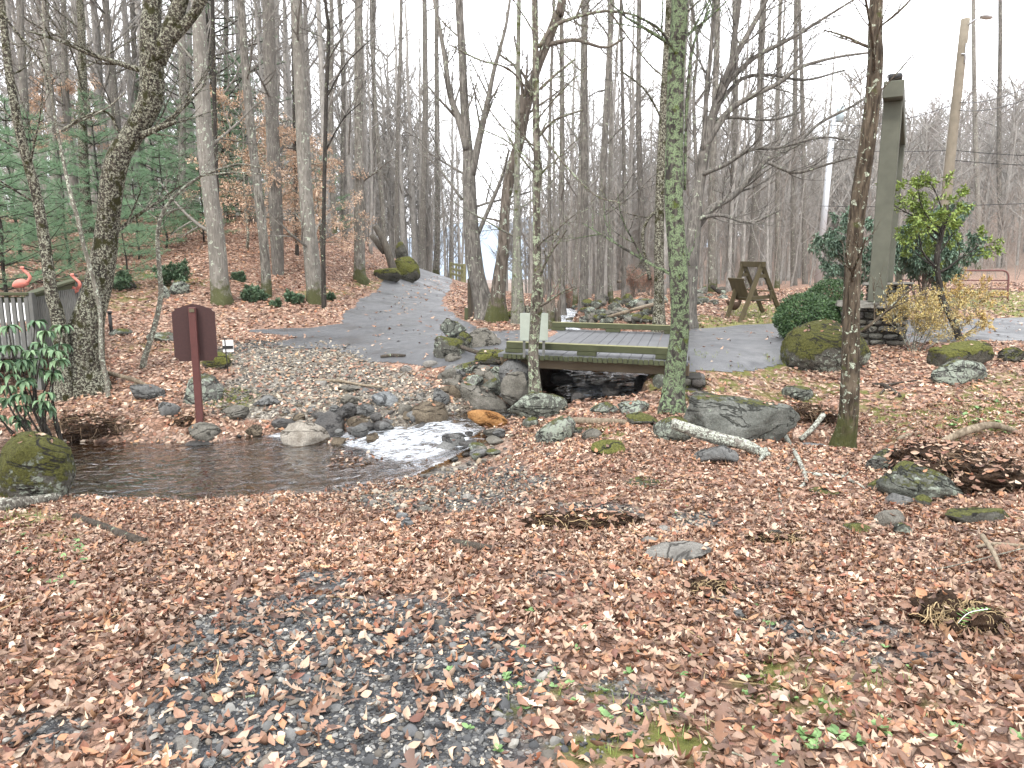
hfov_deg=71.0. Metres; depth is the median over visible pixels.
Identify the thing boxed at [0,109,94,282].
pine tree
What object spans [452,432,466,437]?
rock
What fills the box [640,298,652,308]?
rock
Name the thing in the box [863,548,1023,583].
twig
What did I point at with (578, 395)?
rock
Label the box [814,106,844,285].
steel pole
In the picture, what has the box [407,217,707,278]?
mountain
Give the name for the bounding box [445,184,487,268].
bare tree
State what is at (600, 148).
bare tree
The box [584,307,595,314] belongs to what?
rock
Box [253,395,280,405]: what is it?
rock
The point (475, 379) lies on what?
rock
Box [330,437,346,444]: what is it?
rock
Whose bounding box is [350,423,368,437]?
rock
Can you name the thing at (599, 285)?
bare tree
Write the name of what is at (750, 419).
boulder
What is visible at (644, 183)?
bare tree
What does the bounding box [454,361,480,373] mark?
rock
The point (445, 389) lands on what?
rock
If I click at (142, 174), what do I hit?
pine tree
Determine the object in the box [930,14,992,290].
utility pole
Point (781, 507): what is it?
branch
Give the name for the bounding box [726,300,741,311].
rock
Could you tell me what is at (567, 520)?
root tangle
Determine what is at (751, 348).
road
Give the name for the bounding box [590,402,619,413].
rock
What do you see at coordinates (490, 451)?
rock
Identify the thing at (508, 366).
rock
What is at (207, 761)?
rock
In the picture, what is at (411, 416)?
rock
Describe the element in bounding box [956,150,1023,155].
wire
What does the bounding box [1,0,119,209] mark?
bare tree
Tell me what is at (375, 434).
rock
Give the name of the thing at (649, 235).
bare tree
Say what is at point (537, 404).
boulder
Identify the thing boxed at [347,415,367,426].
rock
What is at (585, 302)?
rock
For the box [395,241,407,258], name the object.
rock
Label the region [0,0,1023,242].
sky
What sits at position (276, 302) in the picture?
fern clump
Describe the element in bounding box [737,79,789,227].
bare tree
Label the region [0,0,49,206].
bare tree
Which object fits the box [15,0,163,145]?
bare tree
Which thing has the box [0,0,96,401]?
leaning tree
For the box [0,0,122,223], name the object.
bare tree
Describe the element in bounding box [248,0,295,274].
bare tree
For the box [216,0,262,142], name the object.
bare tree
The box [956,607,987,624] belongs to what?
fern
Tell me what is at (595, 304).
rock
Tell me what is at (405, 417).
rock
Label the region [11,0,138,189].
bare tree
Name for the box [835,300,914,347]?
stone pillar
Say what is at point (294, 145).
bare tree
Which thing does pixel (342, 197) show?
sapling
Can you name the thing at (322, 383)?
rock
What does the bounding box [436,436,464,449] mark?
rock
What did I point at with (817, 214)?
bare tree
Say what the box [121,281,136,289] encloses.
rock
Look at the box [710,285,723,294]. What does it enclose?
log
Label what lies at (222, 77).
bare tree
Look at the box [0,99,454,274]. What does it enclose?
brush
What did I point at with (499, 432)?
rock
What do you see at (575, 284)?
bare tree
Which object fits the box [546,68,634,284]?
bare tree
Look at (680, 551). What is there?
rock
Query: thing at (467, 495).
rock
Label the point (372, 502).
rock
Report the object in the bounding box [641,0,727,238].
bare tree
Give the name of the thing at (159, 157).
pine tree
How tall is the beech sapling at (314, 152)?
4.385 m
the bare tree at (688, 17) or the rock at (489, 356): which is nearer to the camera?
the rock at (489, 356)
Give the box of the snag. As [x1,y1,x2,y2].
[369,224,400,279]
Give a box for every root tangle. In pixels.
[26,401,158,441]
[168,411,209,426]
[517,501,647,531]
[681,576,740,597]
[745,530,807,545]
[790,401,837,425]
[887,434,1023,493]
[907,588,1012,636]
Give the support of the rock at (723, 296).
on the ground at (158, 424)
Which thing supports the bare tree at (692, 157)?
on the ground at (158, 424)
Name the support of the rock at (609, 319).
on the ground at (158, 424)
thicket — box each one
[552,280,578,307]
[621,265,643,295]
[632,263,665,296]
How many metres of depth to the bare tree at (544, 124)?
30.64 m
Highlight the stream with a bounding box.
[0,308,648,502]
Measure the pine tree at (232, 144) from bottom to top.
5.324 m
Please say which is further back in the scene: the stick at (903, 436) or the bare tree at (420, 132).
the bare tree at (420, 132)
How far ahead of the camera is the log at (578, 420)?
9.20 m
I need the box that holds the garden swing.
[724,261,779,321]
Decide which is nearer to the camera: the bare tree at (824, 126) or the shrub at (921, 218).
the shrub at (921, 218)
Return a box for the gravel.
[0,338,983,767]
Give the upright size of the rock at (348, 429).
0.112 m
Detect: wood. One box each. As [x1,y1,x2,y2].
[0,0,460,270]
[478,43,1023,294]
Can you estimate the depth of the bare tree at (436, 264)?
44.00 m
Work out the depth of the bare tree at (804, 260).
36.72 m
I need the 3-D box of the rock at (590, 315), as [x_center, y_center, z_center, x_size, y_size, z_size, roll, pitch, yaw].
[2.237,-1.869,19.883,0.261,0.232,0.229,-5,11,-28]
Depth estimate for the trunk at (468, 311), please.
18.18 m
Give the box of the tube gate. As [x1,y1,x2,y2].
[895,262,1009,299]
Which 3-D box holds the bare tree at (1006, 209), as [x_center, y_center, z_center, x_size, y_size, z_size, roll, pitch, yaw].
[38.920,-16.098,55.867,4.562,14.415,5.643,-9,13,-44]
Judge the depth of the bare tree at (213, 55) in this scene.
19.87 m
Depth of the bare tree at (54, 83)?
42.41 m
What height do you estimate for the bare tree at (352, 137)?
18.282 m
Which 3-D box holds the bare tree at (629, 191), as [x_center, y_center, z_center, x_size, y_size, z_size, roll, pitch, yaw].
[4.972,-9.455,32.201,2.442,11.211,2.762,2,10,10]
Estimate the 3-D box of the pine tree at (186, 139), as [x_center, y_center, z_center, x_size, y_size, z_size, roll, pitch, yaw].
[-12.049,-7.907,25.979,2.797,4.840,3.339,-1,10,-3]
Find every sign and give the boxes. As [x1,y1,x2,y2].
[171,304,217,422]
[222,338,233,372]
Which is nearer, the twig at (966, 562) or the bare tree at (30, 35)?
the twig at (966, 562)
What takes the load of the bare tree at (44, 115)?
on the ground at (158, 424)
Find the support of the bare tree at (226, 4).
on the ground at (158, 424)
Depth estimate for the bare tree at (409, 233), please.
65.17 m
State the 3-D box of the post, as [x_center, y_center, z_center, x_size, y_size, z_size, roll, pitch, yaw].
[-8.253,-1.212,14.756,0.083,0.570,0.083,4,10,22]
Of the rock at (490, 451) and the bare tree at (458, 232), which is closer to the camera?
the rock at (490, 451)
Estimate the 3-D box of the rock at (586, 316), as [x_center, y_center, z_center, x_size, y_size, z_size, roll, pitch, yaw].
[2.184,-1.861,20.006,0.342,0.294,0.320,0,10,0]
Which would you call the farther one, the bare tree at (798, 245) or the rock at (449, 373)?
the bare tree at (798, 245)
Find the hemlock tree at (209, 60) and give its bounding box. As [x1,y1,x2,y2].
[92,0,320,212]
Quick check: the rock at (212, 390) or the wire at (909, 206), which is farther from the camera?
the wire at (909, 206)
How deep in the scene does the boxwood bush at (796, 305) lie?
13.47 m
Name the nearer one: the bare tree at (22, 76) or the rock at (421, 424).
the rock at (421, 424)
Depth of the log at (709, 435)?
7.60 m
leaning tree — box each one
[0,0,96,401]
[0,0,236,401]
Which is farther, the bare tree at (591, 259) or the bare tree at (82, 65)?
the bare tree at (591, 259)
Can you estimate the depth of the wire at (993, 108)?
22.33 m
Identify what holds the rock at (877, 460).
on the ground at (158, 424)
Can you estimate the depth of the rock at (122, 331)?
14.60 m
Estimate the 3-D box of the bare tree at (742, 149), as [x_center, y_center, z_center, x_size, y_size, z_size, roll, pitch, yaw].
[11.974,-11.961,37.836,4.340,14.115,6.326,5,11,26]
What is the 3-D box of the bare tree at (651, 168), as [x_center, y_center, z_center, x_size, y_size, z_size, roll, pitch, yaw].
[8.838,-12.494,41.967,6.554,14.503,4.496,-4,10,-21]
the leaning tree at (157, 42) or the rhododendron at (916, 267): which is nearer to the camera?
the leaning tree at (157, 42)
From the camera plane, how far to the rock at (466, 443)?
9.24 m
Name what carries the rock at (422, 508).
on the ground at (158, 424)
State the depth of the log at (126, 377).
11.57 m
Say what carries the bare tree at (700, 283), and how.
on the ground at (158, 424)
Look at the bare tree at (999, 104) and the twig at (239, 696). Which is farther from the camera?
the bare tree at (999, 104)
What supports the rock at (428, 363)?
on the ground at (158, 424)
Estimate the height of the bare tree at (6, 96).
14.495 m
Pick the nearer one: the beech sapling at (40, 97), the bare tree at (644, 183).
the beech sapling at (40, 97)
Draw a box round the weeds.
[6,399,1023,764]
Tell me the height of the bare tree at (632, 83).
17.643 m
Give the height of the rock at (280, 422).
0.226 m
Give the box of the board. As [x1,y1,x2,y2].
[520,312,547,357]
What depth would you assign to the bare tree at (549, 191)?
24.18 m
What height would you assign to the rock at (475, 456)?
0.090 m
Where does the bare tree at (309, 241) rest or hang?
on the ground at (158, 424)
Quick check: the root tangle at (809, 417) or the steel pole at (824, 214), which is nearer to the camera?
the root tangle at (809, 417)
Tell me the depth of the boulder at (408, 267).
27.69 m
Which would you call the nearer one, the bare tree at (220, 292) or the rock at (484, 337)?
the rock at (484, 337)
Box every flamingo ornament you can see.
[12,266,31,334]
[70,273,81,292]
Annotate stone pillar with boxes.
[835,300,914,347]
[862,282,914,301]
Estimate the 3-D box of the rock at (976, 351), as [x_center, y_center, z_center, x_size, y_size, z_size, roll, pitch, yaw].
[7.114,-0.399,11.376,0.955,0.575,0.517,0,10,0]
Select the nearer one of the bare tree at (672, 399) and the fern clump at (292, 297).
the bare tree at (672, 399)
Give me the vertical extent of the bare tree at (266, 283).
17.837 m
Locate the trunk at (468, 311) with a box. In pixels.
[464,277,473,319]
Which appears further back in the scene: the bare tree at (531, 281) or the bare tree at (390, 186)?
the bare tree at (390, 186)
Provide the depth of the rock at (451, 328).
13.88 m
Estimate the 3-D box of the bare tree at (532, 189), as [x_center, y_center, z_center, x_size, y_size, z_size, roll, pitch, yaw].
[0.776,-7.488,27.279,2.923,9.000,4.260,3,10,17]
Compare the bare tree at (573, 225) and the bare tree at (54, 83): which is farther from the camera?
the bare tree at (573, 225)
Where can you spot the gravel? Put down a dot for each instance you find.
(166, 722)
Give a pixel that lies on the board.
(525, 326)
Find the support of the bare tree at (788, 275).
on the ground at (158, 424)
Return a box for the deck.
[0,278,84,389]
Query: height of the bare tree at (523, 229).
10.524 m
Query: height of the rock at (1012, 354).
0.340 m
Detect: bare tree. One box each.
[0,0,41,107]
[0,0,43,184]
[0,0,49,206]
[0,0,75,104]
[0,0,76,241]
[0,0,105,227]
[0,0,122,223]
[0,0,177,138]
[0,32,57,210]
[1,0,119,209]
[1,22,90,209]
[5,0,23,208]
[6,0,129,212]
[11,0,93,209]
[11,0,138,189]
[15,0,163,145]
[15,0,230,216]
[16,1,71,92]
[23,0,168,237]
[26,0,141,133]
[27,0,101,200]
[29,0,188,166]
[50,0,103,208]
[54,11,103,158]
[66,0,138,220]
[86,0,131,203]
[93,38,124,136]
[95,36,130,210]
[98,0,153,210]
[100,0,260,226]
[103,23,170,189]
[109,1,172,206]
[114,0,241,227]
[118,0,197,211]
[120,0,174,212]
[120,0,175,210]
[121,6,255,214]
[144,0,283,305]
[163,0,192,174]
[164,43,199,201]
[166,0,286,141]
[176,1,291,223]
[189,0,261,192]
[189,0,311,221]
[194,5,235,161]
[215,1,260,212]
[215,1,309,215]
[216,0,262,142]
[216,0,312,82]
[216,0,407,236]
[216,2,282,143]
[218,0,335,112]
[224,0,312,297]
[233,0,280,148]
[234,0,246,217]
[246,4,290,145]
[247,4,335,219]
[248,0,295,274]
[249,0,325,223]
[250,0,353,221]
[254,4,339,183]
[259,0,347,304]
[263,17,325,255]
[272,0,405,308]
[275,0,391,234]
[276,0,352,233]
[280,51,369,209]
[281,0,349,237]
[281,0,353,200]
[314,7,394,209]
[316,0,395,284]
[319,70,376,224]
[323,0,454,254]
[326,0,413,245]
[333,12,420,247]
[334,82,416,250]
[335,80,383,240]
[337,67,403,236]
[338,2,396,240]
[350,0,437,238]
[351,0,433,249]
[368,60,417,253]
[371,0,445,263]
[373,82,418,236]
[376,100,409,237]
[378,0,404,258]
[378,0,478,270]
[380,26,429,220]
[390,0,483,274]
[390,85,434,218]
[391,0,543,320]
[391,42,432,264]
[391,69,455,220]
[400,2,447,217]
[400,71,444,189]
[401,56,488,263]
[403,182,418,259]
[405,115,450,271]
[406,148,460,253]
[407,79,461,276]
[409,103,456,271]
[416,115,483,278]
[427,0,696,392]
[428,102,491,280]
[431,72,462,229]
[433,176,480,277]
[436,27,503,280]
[437,0,562,324]
[440,95,500,271]
[440,98,462,269]
[440,172,454,277]
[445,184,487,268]
[448,0,642,322]
[479,0,577,297]
[497,0,663,297]
[507,37,591,293]
[510,72,572,257]
[510,129,547,270]
[513,0,624,301]
[513,135,571,278]
[521,0,590,314]
[521,175,544,270]
[523,8,590,294]
[524,52,580,286]
[538,0,626,304]
[539,0,602,311]
[543,17,599,293]
[543,51,621,293]
[544,130,593,292]
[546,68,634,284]
[547,0,728,414]
[552,17,653,243]
[554,0,687,299]
[555,150,589,286]
[566,83,627,261]
[566,171,590,284]
[568,0,661,294]
[569,99,602,258]
[573,129,607,293]
[580,0,694,268]
[580,0,694,298]
[581,0,658,303]
[589,46,656,236]
[593,0,699,332]
[593,82,647,290]
[597,43,649,292]
[601,83,654,281]
[619,55,691,273]
[620,98,721,269]
[627,9,729,219]
[628,0,894,328]
[632,118,658,260]
[633,101,658,244]
[636,0,665,291]
[636,0,736,292]
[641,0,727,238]
[645,75,693,287]
[646,47,768,287]
[646,67,701,220]
[653,0,725,294]
[657,0,722,157]
[683,0,830,277]
[690,5,743,286]
[693,43,730,283]
[693,58,743,265]
[700,0,793,289]
[706,16,782,282]
[706,136,740,260]
[708,0,789,291]
[708,19,813,289]
[716,0,841,284]
[716,93,750,260]
[724,0,813,288]
[726,121,813,250]
[737,62,790,285]
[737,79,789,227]
[739,157,782,260]
[742,86,853,283]
[745,0,817,288]
[760,98,823,280]
[762,16,832,280]
[768,107,840,286]
[771,104,856,284]
[780,0,828,285]
[780,0,838,283]
[782,25,866,231]
[790,56,850,275]
[802,0,938,448]
[834,140,876,234]
[898,138,913,226]
[969,0,987,269]
[973,85,1023,267]
[976,0,1022,266]
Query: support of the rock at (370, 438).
in the stream
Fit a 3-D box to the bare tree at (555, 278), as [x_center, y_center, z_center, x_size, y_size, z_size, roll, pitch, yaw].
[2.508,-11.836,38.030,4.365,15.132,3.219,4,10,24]
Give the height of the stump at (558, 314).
1.194 m
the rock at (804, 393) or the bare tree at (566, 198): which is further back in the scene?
the bare tree at (566, 198)
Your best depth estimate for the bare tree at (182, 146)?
25.65 m
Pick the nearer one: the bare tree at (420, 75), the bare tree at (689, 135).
the bare tree at (689, 135)
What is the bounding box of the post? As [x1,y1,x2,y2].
[107,311,112,332]
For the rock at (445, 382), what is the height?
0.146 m
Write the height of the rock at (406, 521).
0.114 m
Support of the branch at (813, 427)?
on the ground at (158, 424)
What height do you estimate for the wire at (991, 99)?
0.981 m
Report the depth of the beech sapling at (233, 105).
23.36 m
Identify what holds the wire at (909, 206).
attached to the steel pole at (824, 214)
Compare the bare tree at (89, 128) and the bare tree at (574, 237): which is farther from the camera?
the bare tree at (574, 237)
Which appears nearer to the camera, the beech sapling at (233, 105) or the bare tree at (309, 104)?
the beech sapling at (233, 105)
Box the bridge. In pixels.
[498,322,689,375]
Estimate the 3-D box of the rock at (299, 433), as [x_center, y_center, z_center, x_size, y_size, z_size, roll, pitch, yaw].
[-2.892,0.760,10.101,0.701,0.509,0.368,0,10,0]
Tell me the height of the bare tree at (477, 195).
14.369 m
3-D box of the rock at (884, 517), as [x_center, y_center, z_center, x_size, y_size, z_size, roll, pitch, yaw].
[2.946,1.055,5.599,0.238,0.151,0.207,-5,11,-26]
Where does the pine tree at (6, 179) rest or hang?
on the ground at (158, 424)
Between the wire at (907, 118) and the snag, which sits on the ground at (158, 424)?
the snag
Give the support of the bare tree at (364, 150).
on the ground at (158, 424)
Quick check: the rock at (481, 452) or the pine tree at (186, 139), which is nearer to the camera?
the rock at (481, 452)
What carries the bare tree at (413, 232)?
on the ground at (158, 424)
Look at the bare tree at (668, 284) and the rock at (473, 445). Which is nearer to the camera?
the rock at (473, 445)
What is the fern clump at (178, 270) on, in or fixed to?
on the ground at (158, 424)
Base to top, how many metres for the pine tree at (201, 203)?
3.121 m
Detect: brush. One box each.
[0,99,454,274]
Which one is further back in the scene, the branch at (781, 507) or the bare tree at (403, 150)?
the bare tree at (403, 150)
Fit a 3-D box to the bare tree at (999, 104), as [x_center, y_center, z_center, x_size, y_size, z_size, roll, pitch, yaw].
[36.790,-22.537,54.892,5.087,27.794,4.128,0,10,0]
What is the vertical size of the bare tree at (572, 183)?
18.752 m
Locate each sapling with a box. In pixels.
[19,0,131,396]
[28,65,112,153]
[125,101,278,368]
[182,85,288,249]
[199,125,350,244]
[242,121,337,235]
[266,148,376,254]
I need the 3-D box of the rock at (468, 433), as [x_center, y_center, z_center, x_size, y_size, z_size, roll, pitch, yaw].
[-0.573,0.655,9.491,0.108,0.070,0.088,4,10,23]
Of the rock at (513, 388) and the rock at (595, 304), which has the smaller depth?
the rock at (513, 388)
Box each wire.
[832,105,950,125]
[832,148,945,151]
[832,203,1023,206]
[955,160,1018,164]
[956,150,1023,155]
[960,88,1023,102]
[960,100,1023,110]
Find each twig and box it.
[209,688,272,698]
[716,742,742,756]
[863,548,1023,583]
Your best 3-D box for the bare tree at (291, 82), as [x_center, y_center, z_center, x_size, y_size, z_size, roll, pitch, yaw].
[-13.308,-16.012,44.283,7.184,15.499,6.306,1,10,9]
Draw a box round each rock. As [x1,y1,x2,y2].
[108,328,132,335]
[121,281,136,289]
[129,384,165,399]
[146,332,172,341]
[158,401,180,416]
[163,285,170,297]
[169,280,189,294]
[172,734,199,752]
[182,373,223,404]
[185,440,213,445]
[188,422,220,440]
[200,755,215,767]
[202,352,230,369]
[219,405,249,419]
[232,731,247,743]
[245,424,263,435]
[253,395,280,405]
[271,418,295,427]
[280,420,329,445]
[293,413,304,420]
[312,412,322,418]
[314,380,326,385]
[314,411,345,432]
[329,405,339,412]
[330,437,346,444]
[334,429,343,436]
[335,407,348,418]
[338,384,361,390]
[340,394,360,404]
[341,402,356,417]
[346,426,352,433]
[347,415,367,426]
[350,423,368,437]
[356,404,376,416]
[360,422,373,430]
[362,387,369,393]
[366,433,375,442]
[369,500,377,504]
[370,412,381,421]
[371,391,397,405]
[372,432,378,438]
[373,268,400,281]
[374,420,389,430]
[379,422,393,430]
[382,418,392,423]
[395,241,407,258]
[396,512,407,520]
[398,404,411,414]
[400,365,412,371]
[401,517,413,528]
[403,411,409,419]
[406,411,414,421]
[415,422,425,427]
[416,392,425,399]
[417,506,430,513]
[423,360,437,367]
[433,336,465,358]
[433,388,449,404]
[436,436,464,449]
[437,368,456,380]
[439,386,449,392]
[440,319,466,337]
[440,378,456,384]
[441,433,454,440]
[444,364,457,370]
[445,353,461,361]
[447,487,456,493]
[449,385,460,397]
[449,456,457,461]
[452,373,462,381]
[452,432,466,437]
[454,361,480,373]
[456,331,472,347]
[456,369,466,376]
[459,440,476,450]
[461,451,469,456]
[462,493,473,499]
[464,374,483,384]
[465,431,472,435]
[467,409,507,427]
[468,442,486,450]
[469,449,486,456]
[470,327,500,347]
[471,453,480,460]
[473,365,490,372]
[475,349,503,364]
[475,369,485,375]
[482,371,493,380]
[482,377,500,394]
[483,428,500,436]
[485,448,500,454]
[486,436,503,444]
[492,366,499,380]
[492,429,505,436]
[499,359,527,381]
[500,371,527,405]
[522,417,538,427]
[535,415,575,443]
[551,371,573,385]
[570,392,585,400]
[571,427,589,435]
[579,316,587,322]
[581,299,591,306]
[581,428,601,439]
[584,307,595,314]
[585,312,590,321]
[588,312,595,319]
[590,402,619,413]
[591,300,601,309]
[591,439,625,455]
[592,315,598,322]
[595,308,605,314]
[596,298,606,305]
[602,381,616,387]
[602,386,620,397]
[603,316,616,322]
[605,309,615,314]
[607,301,621,309]
[614,307,628,316]
[617,400,649,414]
[621,293,632,305]
[623,317,631,323]
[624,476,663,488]
[625,412,657,424]
[628,299,639,306]
[631,314,641,323]
[634,375,646,389]
[636,301,648,310]
[639,310,648,316]
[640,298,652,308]
[641,316,651,323]
[641,536,657,543]
[642,541,711,562]
[652,373,663,388]
[653,416,690,441]
[657,525,677,534]
[687,391,708,397]
[693,445,738,462]
[697,288,707,293]
[697,297,708,302]
[718,294,727,298]
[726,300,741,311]
[733,609,745,619]
[781,385,812,401]
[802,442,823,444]
[809,487,839,495]
[843,522,875,534]
[864,448,893,470]
[866,479,878,490]
[874,509,904,525]
[885,493,912,504]
[893,523,911,535]
[914,494,931,505]
[926,340,994,366]
[931,359,986,385]
[945,507,1009,524]
[997,347,1023,361]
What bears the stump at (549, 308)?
on the ground at (158, 424)
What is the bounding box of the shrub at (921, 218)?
[874,170,1006,339]
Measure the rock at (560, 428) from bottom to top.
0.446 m
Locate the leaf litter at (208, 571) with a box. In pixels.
[0,211,1023,767]
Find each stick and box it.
[125,573,169,583]
[260,528,413,547]
[314,379,387,387]
[460,345,500,363]
[872,380,917,396]
[896,431,919,440]
[975,542,1023,547]
[980,533,1001,569]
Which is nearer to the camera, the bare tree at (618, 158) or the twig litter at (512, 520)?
the twig litter at (512, 520)
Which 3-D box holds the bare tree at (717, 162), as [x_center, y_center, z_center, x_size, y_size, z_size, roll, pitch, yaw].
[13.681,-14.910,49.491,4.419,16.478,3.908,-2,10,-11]
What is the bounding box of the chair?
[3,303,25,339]
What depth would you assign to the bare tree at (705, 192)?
37.55 m
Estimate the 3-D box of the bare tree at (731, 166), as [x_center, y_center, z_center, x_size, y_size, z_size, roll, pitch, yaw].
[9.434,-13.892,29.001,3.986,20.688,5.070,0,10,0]
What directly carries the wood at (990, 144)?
on the ground at (158, 424)
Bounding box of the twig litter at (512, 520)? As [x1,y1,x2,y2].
[0,354,1023,722]
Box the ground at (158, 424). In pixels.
[0,152,1023,767]
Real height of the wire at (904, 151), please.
1.165 m
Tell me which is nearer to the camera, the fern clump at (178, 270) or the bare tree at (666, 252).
the fern clump at (178, 270)
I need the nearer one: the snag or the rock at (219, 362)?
the rock at (219, 362)
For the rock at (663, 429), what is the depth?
8.28 m
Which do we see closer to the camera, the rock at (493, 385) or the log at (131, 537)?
the log at (131, 537)
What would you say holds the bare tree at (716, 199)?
on the ground at (158, 424)
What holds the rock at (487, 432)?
in the stream
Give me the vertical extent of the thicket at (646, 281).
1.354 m
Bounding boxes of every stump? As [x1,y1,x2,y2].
[524,305,530,312]
[542,299,554,328]
[551,296,560,321]
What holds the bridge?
on the ground at (158, 424)
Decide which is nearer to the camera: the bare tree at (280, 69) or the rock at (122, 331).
the rock at (122, 331)
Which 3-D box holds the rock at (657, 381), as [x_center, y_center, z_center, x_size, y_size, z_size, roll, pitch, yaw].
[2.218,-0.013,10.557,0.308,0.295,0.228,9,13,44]
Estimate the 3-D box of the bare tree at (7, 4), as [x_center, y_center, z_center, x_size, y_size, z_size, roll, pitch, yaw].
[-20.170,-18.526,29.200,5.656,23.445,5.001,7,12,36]
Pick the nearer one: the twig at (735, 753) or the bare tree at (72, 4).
the twig at (735, 753)
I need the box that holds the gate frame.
[867,73,905,302]
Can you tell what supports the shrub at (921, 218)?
on the ground at (158, 424)
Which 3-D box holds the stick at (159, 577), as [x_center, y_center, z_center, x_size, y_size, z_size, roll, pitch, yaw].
[-2.148,1.180,4.346,0.358,0.034,0.140,2,10,14]
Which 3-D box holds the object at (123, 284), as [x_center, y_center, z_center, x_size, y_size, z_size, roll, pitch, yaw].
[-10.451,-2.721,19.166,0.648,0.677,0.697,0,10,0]
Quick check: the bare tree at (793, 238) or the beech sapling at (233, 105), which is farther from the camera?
the bare tree at (793, 238)
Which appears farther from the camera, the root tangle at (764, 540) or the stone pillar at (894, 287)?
the stone pillar at (894, 287)
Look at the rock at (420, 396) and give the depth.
10.92 m
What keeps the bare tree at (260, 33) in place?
on the ground at (158, 424)
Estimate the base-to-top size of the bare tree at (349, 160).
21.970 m
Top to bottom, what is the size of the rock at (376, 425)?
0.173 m
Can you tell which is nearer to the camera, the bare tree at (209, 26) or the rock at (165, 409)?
the rock at (165, 409)
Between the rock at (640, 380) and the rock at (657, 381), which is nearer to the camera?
the rock at (657, 381)
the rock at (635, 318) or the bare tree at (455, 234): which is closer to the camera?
the rock at (635, 318)
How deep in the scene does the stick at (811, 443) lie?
8.80 m
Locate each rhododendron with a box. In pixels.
[0,319,73,440]
[807,205,900,291]
[864,199,991,303]
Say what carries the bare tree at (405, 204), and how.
on the ground at (158, 424)
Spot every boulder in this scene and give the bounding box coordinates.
[0,430,76,497]
[395,256,419,282]
[411,400,448,423]
[506,391,567,418]
[684,393,799,441]
[780,319,871,372]
[876,460,963,500]
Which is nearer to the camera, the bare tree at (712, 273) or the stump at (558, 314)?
the stump at (558, 314)
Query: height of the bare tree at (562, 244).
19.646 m
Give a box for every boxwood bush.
[771,290,840,337]
[804,278,864,323]
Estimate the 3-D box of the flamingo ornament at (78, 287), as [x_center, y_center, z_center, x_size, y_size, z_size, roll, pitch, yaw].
[-8.156,-1.479,13.339,0.378,1.154,0.167,0,10,0]
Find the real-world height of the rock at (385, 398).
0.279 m
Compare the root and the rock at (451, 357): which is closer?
the root
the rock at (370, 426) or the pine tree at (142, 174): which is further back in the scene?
the pine tree at (142, 174)
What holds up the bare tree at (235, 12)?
on the ground at (158, 424)
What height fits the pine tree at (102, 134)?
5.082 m
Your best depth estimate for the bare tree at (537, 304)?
9.48 m
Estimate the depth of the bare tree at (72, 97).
48.08 m
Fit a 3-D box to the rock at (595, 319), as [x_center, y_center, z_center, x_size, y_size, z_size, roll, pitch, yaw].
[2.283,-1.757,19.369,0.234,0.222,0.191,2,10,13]
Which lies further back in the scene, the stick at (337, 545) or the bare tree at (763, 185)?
the bare tree at (763, 185)
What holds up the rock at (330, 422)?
on the ground at (158, 424)
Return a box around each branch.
[607,300,665,316]
[777,488,786,525]
[784,434,869,490]
[799,413,825,440]
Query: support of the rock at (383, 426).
in the stream
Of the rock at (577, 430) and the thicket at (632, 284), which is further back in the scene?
the thicket at (632, 284)
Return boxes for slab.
[447,379,508,409]
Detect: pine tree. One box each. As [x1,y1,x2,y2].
[0,91,87,254]
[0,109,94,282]
[0,126,74,296]
[0,145,39,288]
[15,136,121,266]
[44,89,147,228]
[78,197,166,284]
[92,156,185,259]
[111,74,194,213]
[123,130,204,248]
[144,97,230,220]
[167,157,240,241]
[187,90,264,220]
[188,53,290,213]
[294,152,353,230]
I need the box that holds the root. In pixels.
[942,422,1017,440]
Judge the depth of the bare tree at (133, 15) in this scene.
28.18 m
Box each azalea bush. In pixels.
[875,280,992,352]
[913,266,1009,333]
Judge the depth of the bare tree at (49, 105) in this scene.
24.61 m
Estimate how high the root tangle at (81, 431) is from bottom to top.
0.772 m
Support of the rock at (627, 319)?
on the ground at (158, 424)
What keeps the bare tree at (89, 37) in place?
on the ground at (158, 424)
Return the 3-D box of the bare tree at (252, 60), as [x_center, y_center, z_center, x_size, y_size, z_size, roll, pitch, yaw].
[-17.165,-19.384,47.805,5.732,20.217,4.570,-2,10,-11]
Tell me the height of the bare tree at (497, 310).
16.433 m
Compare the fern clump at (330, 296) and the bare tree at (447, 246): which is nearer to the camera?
the fern clump at (330, 296)
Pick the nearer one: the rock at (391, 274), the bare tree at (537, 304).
the bare tree at (537, 304)
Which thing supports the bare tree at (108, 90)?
on the ground at (158, 424)
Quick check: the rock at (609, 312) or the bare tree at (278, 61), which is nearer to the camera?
the rock at (609, 312)
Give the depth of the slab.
10.99 m
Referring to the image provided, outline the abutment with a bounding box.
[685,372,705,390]
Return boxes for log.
[0,493,67,511]
[42,356,146,384]
[71,513,147,542]
[380,354,405,357]
[448,538,493,550]
[572,417,647,425]
[670,418,770,461]
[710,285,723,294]
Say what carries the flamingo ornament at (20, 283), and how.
on the deck
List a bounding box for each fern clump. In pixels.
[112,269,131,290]
[151,258,192,285]
[231,270,246,281]
[240,283,270,301]
[265,297,282,307]
[282,288,304,303]
[326,291,336,300]
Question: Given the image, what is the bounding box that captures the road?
[249,268,1023,371]
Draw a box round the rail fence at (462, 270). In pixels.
[450,262,465,282]
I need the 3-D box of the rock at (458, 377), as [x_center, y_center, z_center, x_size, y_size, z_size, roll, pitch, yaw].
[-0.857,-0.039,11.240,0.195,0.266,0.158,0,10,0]
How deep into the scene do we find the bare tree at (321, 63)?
27.35 m

